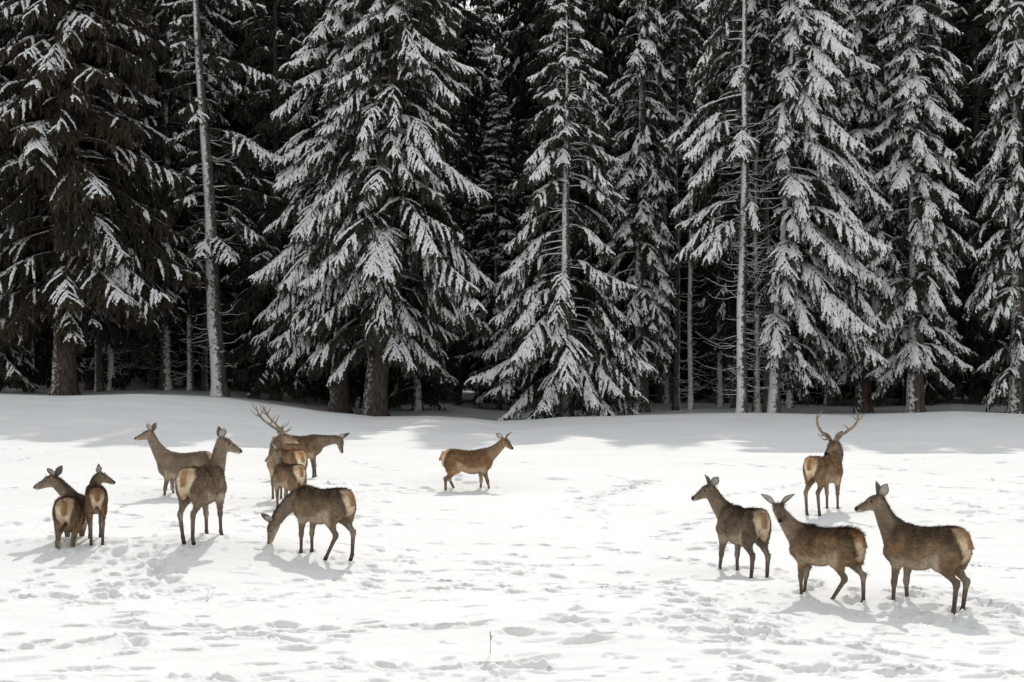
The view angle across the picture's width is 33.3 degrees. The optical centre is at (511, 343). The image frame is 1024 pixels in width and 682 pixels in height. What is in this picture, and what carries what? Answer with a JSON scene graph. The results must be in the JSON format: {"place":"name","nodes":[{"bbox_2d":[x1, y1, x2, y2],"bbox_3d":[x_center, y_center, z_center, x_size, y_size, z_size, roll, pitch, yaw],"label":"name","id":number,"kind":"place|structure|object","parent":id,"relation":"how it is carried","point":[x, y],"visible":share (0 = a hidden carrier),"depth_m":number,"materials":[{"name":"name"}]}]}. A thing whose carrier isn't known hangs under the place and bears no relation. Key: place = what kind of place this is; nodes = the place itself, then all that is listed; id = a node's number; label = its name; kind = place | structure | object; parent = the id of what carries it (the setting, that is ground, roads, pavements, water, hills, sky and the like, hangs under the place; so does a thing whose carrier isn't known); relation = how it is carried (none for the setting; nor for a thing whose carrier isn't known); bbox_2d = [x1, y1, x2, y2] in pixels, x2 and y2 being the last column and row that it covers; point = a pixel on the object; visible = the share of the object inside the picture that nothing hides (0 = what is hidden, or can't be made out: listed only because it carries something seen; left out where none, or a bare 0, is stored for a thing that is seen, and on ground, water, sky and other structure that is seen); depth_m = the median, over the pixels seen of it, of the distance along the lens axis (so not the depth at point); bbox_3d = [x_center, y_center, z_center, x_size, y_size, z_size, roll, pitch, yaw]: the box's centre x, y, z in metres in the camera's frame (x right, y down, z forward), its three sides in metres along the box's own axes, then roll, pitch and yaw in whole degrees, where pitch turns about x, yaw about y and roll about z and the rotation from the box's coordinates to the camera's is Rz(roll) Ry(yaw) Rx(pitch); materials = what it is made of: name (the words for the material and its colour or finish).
{"place":"outdoors","nodes":[
{"label":"outdoors","id":0,"kind":"place"},
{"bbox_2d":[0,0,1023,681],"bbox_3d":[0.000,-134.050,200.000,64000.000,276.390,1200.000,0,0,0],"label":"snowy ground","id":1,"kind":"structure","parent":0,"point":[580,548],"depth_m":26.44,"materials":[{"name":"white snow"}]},
{"bbox_2d":[0,2,44,392],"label":"spruce tree","id":2,"kind":"object","parent":1,"relation":"on","point":[10,373],"visible":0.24,"depth_m":91.04,"materials":[{"name":"green plant"}]},
{"bbox_2d":[0,27,46,385],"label":"dark spruce","id":3,"kind":"object","parent":1,"relation":"on","point":[35,354],"depth_m":108.27,"materials":[{"name":"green plant"}]},
{"bbox_2d":[0,0,52,388],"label":"dark spruce","id":4,"kind":"object","parent":1,"relation":"on","point":[43,370],"visible":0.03,"depth_m":100.97,"materials":[{"name":"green plant"}]},
{"bbox_2d":[0,0,90,391],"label":"dark spruce","id":5,"kind":"object","parent":1,"relation":"on","point":[44,341],"visible":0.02,"depth_m":93.45,"materials":[{"name":"green plant"}]},
{"bbox_2d":[33,465,86,548],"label":"red deer","id":6,"kind":"object","parent":1,"relation":"on","point":[69,515],"visible":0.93,"depth_m":26.63},
{"bbox_2d":[37,9,140,389],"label":"dark spruce","id":7,"kind":"object","parent":1,"relation":"on","point":[120,380],"visible":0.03,"depth_m":96.41,"materials":[{"name":"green plant"}]},
{"bbox_2d":[84,464,115,545],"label":"red deer","id":8,"kind":"object","parent":1,"relation":"on","point":[96,498],"visible":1,"depth_m":26.45},
{"bbox_2d":[0,0,212,395],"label":"spruce tree","id":9,"kind":"object","parent":1,"relation":"on","point":[116,252],"visible":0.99,"depth_m":86.39,"materials":[{"name":"green plant"}]},
{"bbox_2d":[77,1,145,391],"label":"slim spruce","id":10,"kind":"object","parent":1,"relation":"on","point":[99,380],"visible":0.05,"depth_m":94.09,"materials":[{"name":"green plant"}]},
{"bbox_2d":[79,2,149,389],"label":"slim spruce","id":11,"kind":"object","parent":1,"relation":"on","point":[111,365],"visible":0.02,"depth_m":96.40,"materials":[{"name":"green plant"}]},
{"bbox_2d":[114,337,141,376],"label":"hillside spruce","id":12,"kind":"object","parent":1,"relation":"on","point":[127,373],"depth_m":138.87,"materials":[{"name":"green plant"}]},
{"bbox_2d":[118,343,174,373],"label":"dark spruce","id":13,"kind":"object","parent":1,"relation":"on","point":[137,363],"depth_m":128.68,"materials":[{"name":"black plant"}]},
{"bbox_2d":[122,0,179,388],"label":"slim spruce","id":14,"kind":"object","parent":1,"relation":"on","point":[152,382],"visible":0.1,"depth_m":98.73,"materials":[{"name":"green plant"}]},
{"bbox_2d":[102,8,210,386],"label":"dark spruce","id":15,"kind":"object","parent":1,"relation":"on","point":[179,346],"visible":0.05,"depth_m":104.84,"materials":[{"name":"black plant"}]},
{"bbox_2d":[134,423,211,495],"bbox_3d":[-7.282,2.635,37.203,1.864,1.815,0.485,0,0,3],"label":"red deer","id":16,"kind":"object","parent":1,"relation":"on","point":[170,464],"visible":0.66,"depth_m":37.07},
{"bbox_2d":[113,0,239,389],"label":"dark spruce","id":17,"kind":"object","parent":1,"relation":"on","point":[169,130],"visible":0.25,"depth_m":96.09,"materials":[{"name":"green plant"}]},
{"bbox_2d":[129,88,245,386],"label":"dark spruce","id":18,"kind":"object","parent":1,"relation":"on","point":[142,373],"visible":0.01,"depth_m":109.73,"materials":[{"name":"black plant"}]},
{"bbox_2d":[146,0,229,390],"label":"slim spruce","id":19,"kind":"object","parent":1,"relation":"on","point":[210,27],"visible":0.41,"depth_m":96.42,"materials":[{"name":"grey plant"}]},
{"bbox_2d":[169,0,238,390],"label":"slim spruce","id":20,"kind":"object","parent":1,"relation":"on","point":[204,361],"visible":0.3,"depth_m":97.62,"materials":[{"name":"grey plant"}]},
{"bbox_2d":[175,426,241,544],"bbox_3d":[-4.775,2.179,26.363,0.594,1.748,1.428,0,0,25],"label":"red deer","id":21,"kind":"object","parent":1,"relation":"on","point":[203,486],"visible":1,"depth_m":26.22},
{"bbox_2d":[171,3,272,388],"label":"dark spruce","id":22,"kind":"object","parent":1,"relation":"on","point":[218,150],"visible":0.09,"depth_m":102.01,"materials":[{"name":"green plant"}]},
{"bbox_2d":[158,0,286,396],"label":"spruce tree","id":23,"kind":"object","parent":1,"relation":"on","point":[211,245],"visible":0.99,"depth_m":89.40,"materials":[{"name":"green plant"}]},
{"bbox_2d":[193,31,256,378],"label":"dark spruce","id":24,"kind":"object","parent":1,"relation":"on","point":[225,340],"visible":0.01,"depth_m":120.35,"materials":[{"name":"black plant"}]},
{"bbox_2d":[193,37,280,385],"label":"dark spruce","id":25,"kind":"object","parent":1,"relation":"on","point":[226,339],"depth_m":120.30,"materials":[{"name":"black plant"}]},
{"bbox_2d":[197,8,294,388],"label":"dark spruce","id":26,"kind":"object","parent":1,"relation":"on","point":[242,132],"visible":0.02,"depth_m":109.68,"materials":[{"name":"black plant"}]},
{"bbox_2d":[198,0,316,395],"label":"dark spruce","id":27,"kind":"object","parent":1,"relation":"on","point":[231,346],"visible":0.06,"depth_m":104.77,"materials":[{"name":"green plant"}]},
{"bbox_2d":[204,0,324,402],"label":"dark spruce","id":28,"kind":"object","parent":1,"relation":"on","point":[275,96],"visible":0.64,"depth_m":91.97,"materials":[{"name":"green plant"}]},
{"bbox_2d":[251,402,307,498],"bbox_3d":[-4.966,2.362,37.024,1.933,2.185,0.930,0,0,37],"label":"red deer","id":29,"kind":"object","parent":1,"relation":"on","point":[292,455],"visible":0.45,"depth_m":37.03},
{"bbox_2d":[264,442,306,505],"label":"red deer","id":30,"kind":"object","parent":1,"relation":"on","point":[288,476],"visible":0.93,"depth_m":35.01},
{"bbox_2d":[268,2,329,400],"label":"dark spruce","id":31,"kind":"object","parent":1,"relation":"on","point":[297,37],"visible":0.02,"depth_m":102.48,"materials":[{"name":"green plant"}]},
{"bbox_2d":[261,484,355,560],"bbox_3d":[-3.087,2.705,25.956,1.895,1.158,0.531,0,0,31],"label":"red deer","id":32,"kind":"object","parent":1,"relation":"on","point":[330,508],"visible":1,"depth_m":25.71},
{"bbox_2d":[270,433,349,477],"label":"red deer","id":33,"kind":"object","parent":1,"relation":"on","point":[312,446],"visible":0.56,"depth_m":42.51},
{"bbox_2d":[285,108,356,387],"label":"dark spruce","id":34,"kind":"object","parent":1,"relation":"on","point":[309,350],"depth_m":111.26,"materials":[{"name":"black plant"}]},
{"bbox_2d":[246,0,404,412],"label":"spruce tree","id":35,"kind":"object","parent":1,"relation":"on","point":[328,32],"visible":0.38,"depth_m":86.39,"materials":[{"name":"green plant"}]},
{"bbox_2d":[281,0,394,407],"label":"dark spruce","id":36,"kind":"object","parent":1,"relation":"on","point":[356,389],"visible":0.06,"depth_m":97.06,"materials":[{"name":"green plant"}]},
{"bbox_2d":[282,0,495,416],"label":"spruce tree","id":37,"kind":"object","parent":1,"relation":"on","point":[380,258],"visible":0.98,"depth_m":84.17,"materials":[{"name":"white plant"}]},
{"bbox_2d":[360,1,461,404],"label":"dark spruce","id":38,"kind":"object","parent":1,"relation":"on","point":[397,382],"visible":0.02,"depth_m":102.84,"materials":[{"name":"green plant"}]},
{"bbox_2d":[380,2,478,410],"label":"dark spruce","id":39,"kind":"object","parent":1,"relation":"on","point":[416,394],"visible":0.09,"depth_m":93.20,"materials":[{"name":"green plant"}]},
{"bbox_2d":[432,15,476,208],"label":"dark spruce","id":40,"kind":"object","parent":1,"relation":"on","point":[445,85],"depth_m":120.81,"materials":[{"name":"green plant"}]},
{"bbox_2d":[443,122,479,404],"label":"dark spruce","id":41,"kind":"object","parent":1,"relation":"on","point":[461,151],"visible":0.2,"depth_m":104.07,"materials":[{"name":"green plant"}]},
{"bbox_2d":[459,102,477,391],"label":"dark spruce","id":42,"kind":"object","parent":1,"relation":"on","point":[476,215],"visible":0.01,"depth_m":128.40,"materials":[{"name":"green plant"}]},
{"bbox_2d":[430,0,517,402],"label":"dark spruce","id":43,"kind":"object","parent":1,"relation":"on","point":[472,25],"visible":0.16,"depth_m":110.01,"materials":[{"name":"green plant"}]},
{"bbox_2d":[439,432,512,490],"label":"red deer","id":44,"kind":"object","parent":1,"relation":"on","point":[479,461],"visible":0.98,"depth_m":39.07},
{"bbox_2d":[457,11,495,213],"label":"hillside spruce","id":45,"kind":"object","parent":1,"relation":"on","point":[478,50],"visible":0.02,"depth_m":167.01,"materials":[{"name":"green plant"}]},
{"bbox_2d":[471,109,503,341],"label":"dark spruce","id":46,"kind":"object","parent":1,"relation":"on","point":[483,151],"visible":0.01,"depth_m":119.09,"materials":[{"name":"green plant"}]},
{"bbox_2d":[454,84,525,409],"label":"spruce tree","id":47,"kind":"object","parent":1,"relation":"on","point":[497,262],"visible":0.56,"depth_m":100.92,"materials":[{"name":"green plant"}]},
{"bbox_2d":[466,0,515,123],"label":"hillside spruce","id":48,"kind":"object","parent":1,"relation":"on","point":[489,50],"visible":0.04,"depth_m":182.56,"materials":[{"name":"green plant"}]},
{"bbox_2d":[465,140,516,400],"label":"dark spruce","id":49,"kind":"object","parent":1,"relation":"on","point":[476,397],"visible":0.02,"depth_m":113.93,"materials":[{"name":"green plant"}]},
{"bbox_2d":[478,0,522,110],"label":"hillside spruce","id":50,"kind":"object","parent":1,"relation":"on","point":[494,64],"visible":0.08,"depth_m":202.97,"materials":[{"name":"green plant"}]},
{"bbox_2d":[478,42,542,214],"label":"hillside spruce","id":51,"kind":"object","parent":1,"relation":"on","point":[507,63],"depth_m":145.37,"materials":[{"name":"green plant"}]},
{"bbox_2d":[505,125,544,408],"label":"dark spruce","id":52,"kind":"object","parent":1,"relation":"on","point":[526,148],"visible":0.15,"depth_m":101.98,"materials":[{"name":"green plant"}]},
{"bbox_2d":[471,0,598,387],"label":"dark spruce","id":53,"kind":"object","parent":1,"relation":"on","point":[500,10],"visible":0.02,"depth_m":119.51,"materials":[{"name":"green plant"}]},
{"bbox_2d":[476,0,620,400],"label":"dark spruce","id":54,"kind":"object","parent":1,"relation":"on","point":[528,64],"visible":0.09,"depth_m":109.23,"materials":[{"name":"green plant"}]},
{"bbox_2d":[463,0,657,420],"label":"spruce tree","id":55,"kind":"object","parent":1,"relation":"on","point":[553,327],"visible":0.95,"depth_m":84.12,"materials":[{"name":"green plant"}]},
{"bbox_2d":[515,0,633,410],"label":"dark spruce","id":56,"kind":"object","parent":1,"relation":"on","point":[578,251],"visible":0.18,"depth_m":95.37,"materials":[{"name":"green plant"}]},
{"bbox_2d":[525,0,636,387],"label":"dark spruce","id":57,"kind":"object","parent":1,"relation":"on","point":[606,20],"visible":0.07,"depth_m":101.31,"materials":[{"name":"green plant"}]},
{"bbox_2d":[591,0,680,412],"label":"spruce tree","id":58,"kind":"object","parent":1,"relation":"on","point":[642,312],"visible":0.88,"depth_m":88.50,"materials":[{"name":"white plant"}]},
{"bbox_2d":[592,0,684,398],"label":"dark spruce","id":59,"kind":"object","parent":1,"relation":"on","point":[652,388],"visible":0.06,"depth_m":108.69,"materials":[{"name":"green plant"}]},
{"bbox_2d":[605,0,705,403],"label":"dark spruce","id":60,"kind":"object","parent":1,"relation":"on","point":[662,395],"visible":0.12,"depth_m":101.36,"materials":[{"name":"green plant"}]},
{"bbox_2d":[606,0,716,397],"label":"dark spruce","id":61,"kind":"object","parent":1,"relation":"on","point":[685,346],"visible":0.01,"depth_m":110.88,"materials":[{"name":"green plant"}]},
{"bbox_2d":[645,0,711,409],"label":"slim spruce","id":62,"kind":"object","parent":1,"relation":"on","point":[676,24],"visible":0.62,"depth_m":90.74,"materials":[{"name":"grey plant"}]},
{"bbox_2d":[660,0,730,408],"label":"slim spruce","id":63,"kind":"object","parent":1,"relation":"on","point":[687,90],"visible":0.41,"depth_m":91.84,"materials":[{"name":"grey plant"}]},
{"bbox_2d":[674,280,752,394],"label":"dark spruce","id":64,"kind":"object","parent":1,"relation":"on","point":[686,372],"depth_m":118.31,"materials":[{"name":"black plant"}]},
{"bbox_2d":[647,0,785,396],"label":"dark spruce","id":65,"kind":"object","parent":1,"relation":"on","point":[694,340],"visible":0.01,"depth_m":109.95,"materials":[{"name":"black plant"}]},
{"bbox_2d":[693,17,741,405],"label":"slim spruce","id":66,"kind":"object","parent":1,"relation":"on","point":[718,401],"visible":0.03,"depth_m":96.45,"materials":[{"name":"grey plant"}]},
{"bbox_2d":[654,0,789,412],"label":"spruce tree","id":67,"kind":"object","parent":1,"relation":"on","point":[701,139],"visible":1,"depth_m":84.35,"materials":[{"name":"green plant"}]},
{"bbox_2d":[669,10,778,401],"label":"dark spruce","id":68,"kind":"object","parent":1,"relation":"on","point":[703,344],"visible":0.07,"depth_m":102.53,"materials":[{"name":"black plant"}]},
{"bbox_2d":[672,0,783,407],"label":"dark spruce","id":69,"kind":"object","parent":1,"relation":"on","point":[727,328],"visible":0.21,"depth_m":93.37,"materials":[{"name":"black plant"}]},
{"bbox_2d":[691,474,771,577],"bbox_3d":[3.249,2.688,24.683,0.656,1.503,1.490,0,0,-39],"label":"red deer","id":70,"kind":"object","parent":1,"relation":"on","point":[739,527],"visible":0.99,"depth_m":24.49},
{"bbox_2d":[712,0,786,411],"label":"slim spruce","id":71,"kind":"object","parent":1,"relation":"on","point":[755,79],"visible":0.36,"depth_m":88.35,"materials":[{"name":"grey plant"}]},
{"bbox_2d":[713,3,811,398],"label":"dark spruce","id":72,"kind":"object","parent":1,"relation":"on","point":[802,338],"depth_m":111.42,"materials":[{"name":"black plant"}]},
{"bbox_2d":[724,0,803,412],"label":"slim spruce","id":73,"kind":"object","parent":1,"relation":"on","point":[769,65],"visible":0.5,"depth_m":87.28,"materials":[{"name":"grey plant"}]},
{"bbox_2d":[759,0,822,407],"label":"slim spruce","id":74,"kind":"object","parent":1,"relation":"on","point":[789,393],"visible":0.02,"depth_m":93.00,"materials":[{"name":"grey plant"}]},
{"bbox_2d":[747,0,842,403],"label":"dark spruce","id":75,"kind":"object","parent":1,"relation":"on","point":[816,390],"visible":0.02,"depth_m":100.75,"materials":[{"name":"black plant"}]},
{"bbox_2d":[761,494,868,602],"bbox_3d":[3.927,2.674,22.056,1.409,1.417,0.639,0,0,43],"label":"red deer","id":76,"kind":"object","parent":1,"relation":"on","point":[838,549],"visible":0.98,"depth_m":21.96},
{"bbox_2d":[747,0,893,412],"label":"spruce tree","id":77,"kind":"object","parent":1,"relation":"on","point":[808,297],"visible":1,"depth_m":83.56,"materials":[{"name":"white plant"}]},
{"bbox_2d":[777,2,881,397],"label":"dark spruce","id":78,"kind":"object","parent":1,"relation":"on","point":[847,385],"depth_m":114.18,"materials":[{"name":"black plant"}]},
{"bbox_2d":[803,411,862,515],"bbox_3d":[5.962,2.256,32.666,1.085,2.037,1.686,0,0,34],"label":"red deer","id":79,"kind":"object","parent":1,"relation":"on","point":[825,470],"visible":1,"depth_m":32.46},
{"bbox_2d":[797,0,872,401],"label":"dark spruce","id":80,"kind":"object","parent":1,"relation":"on","point":[857,74],"visible":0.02,"depth_m":104.09,"materials":[{"name":"black plant"}]},
{"bbox_2d":[793,0,882,405],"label":"dark spruce","id":81,"kind":"object","parent":1,"relation":"on","point":[828,402],"visible":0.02,"depth_m":97.95,"materials":[{"name":"black plant"}]},
{"bbox_2d":[805,94,877,393],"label":"dark spruce","id":82,"kind":"object","parent":1,"relation":"on","point":[844,389],"depth_m":119.55,"materials":[{"name":"black plant"}]},
{"bbox_2d":[803,0,911,412],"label":"spruce tree","id":83,"kind":"object","parent":1,"relation":"on","point":[858,22],"visible":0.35,"depth_m":87.60,"materials":[{"name":"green plant"}]},
{"bbox_2d":[841,7,969,399],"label":"dark spruce","id":84,"kind":"object","parent":1,"relation":"on","point":[898,393],"depth_m":108.85,"materials":[{"name":"black plant"}]},
{"bbox_2d":[854,481,974,614],"bbox_3d":[5.165,2.614,21.756,1.594,1.645,0.544,0,0,39],"label":"red deer","id":85,"kind":"object","parent":1,"relation":"on","point":[945,551],"visible":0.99,"depth_m":21.59},
{"bbox_2d":[855,0,983,412],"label":"spruce tree","id":86,"kind":"object","parent":1,"relation":"on","point":[928,149],"visible":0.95,"depth_m":86.02,"materials":[{"name":"grey plant"}]},
{"bbox_2d":[868,0,978,405],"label":"dark spruce","id":87,"kind":"object","parent":1,"relation":"on","point":[931,393],"visible":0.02,"depth_m":96.74,"materials":[{"name":"black plant"}]},
{"bbox_2d":[868,0,979,401],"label":"dark spruce","id":88,"kind":"object","parent":1,"relation":"on","point":[929,75],"depth_m":101.51,"materials":[{"name":"black plant"}]},
{"bbox_2d":[931,1,1004,396],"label":"dark spruce","id":89,"kind":"object","parent":1,"relation":"on","point":[956,394],"depth_m":109.42,"materials":[{"name":"black plant"}]},
{"bbox_2d":[924,0,1023,405],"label":"dark spruce","id":90,"kind":"object","parent":1,"relation":"on","point":[977,339],"visible":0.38,"depth_m":97.27,"materials":[{"name":"green plant"}]},
{"bbox_2d":[925,0,1023,401],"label":"dark spruce","id":91,"kind":"object","parent":1,"relation":"on","point":[985,38],"visible":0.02,"depth_m":103.76,"materials":[{"name":"black plant"}]},
{"bbox_2d":[960,0,1023,413],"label":"spruce tree","id":92,"kind":"object","parent":1,"relation":"on","point":[1003,273],"visible":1,"depth_m":85.75,"materials":[{"name":"grey plant"}]},
{"bbox_2d":[986,0,1023,366],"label":"dark spruce","id":93,"kind":"object","parent":1,"relation":"on","point":[1001,329],"visible":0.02,"depth_m":97.95,"materials":[{"name":"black plant"}]},
{"bbox_2d":[988,11,1023,340],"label":"dark spruce","id":94,"kind":"object","parent":1,"relation":"on","point":[1009,224],"visible":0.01,"depth_m":100.78,"materials":[{"name":"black plant"}]}
]}

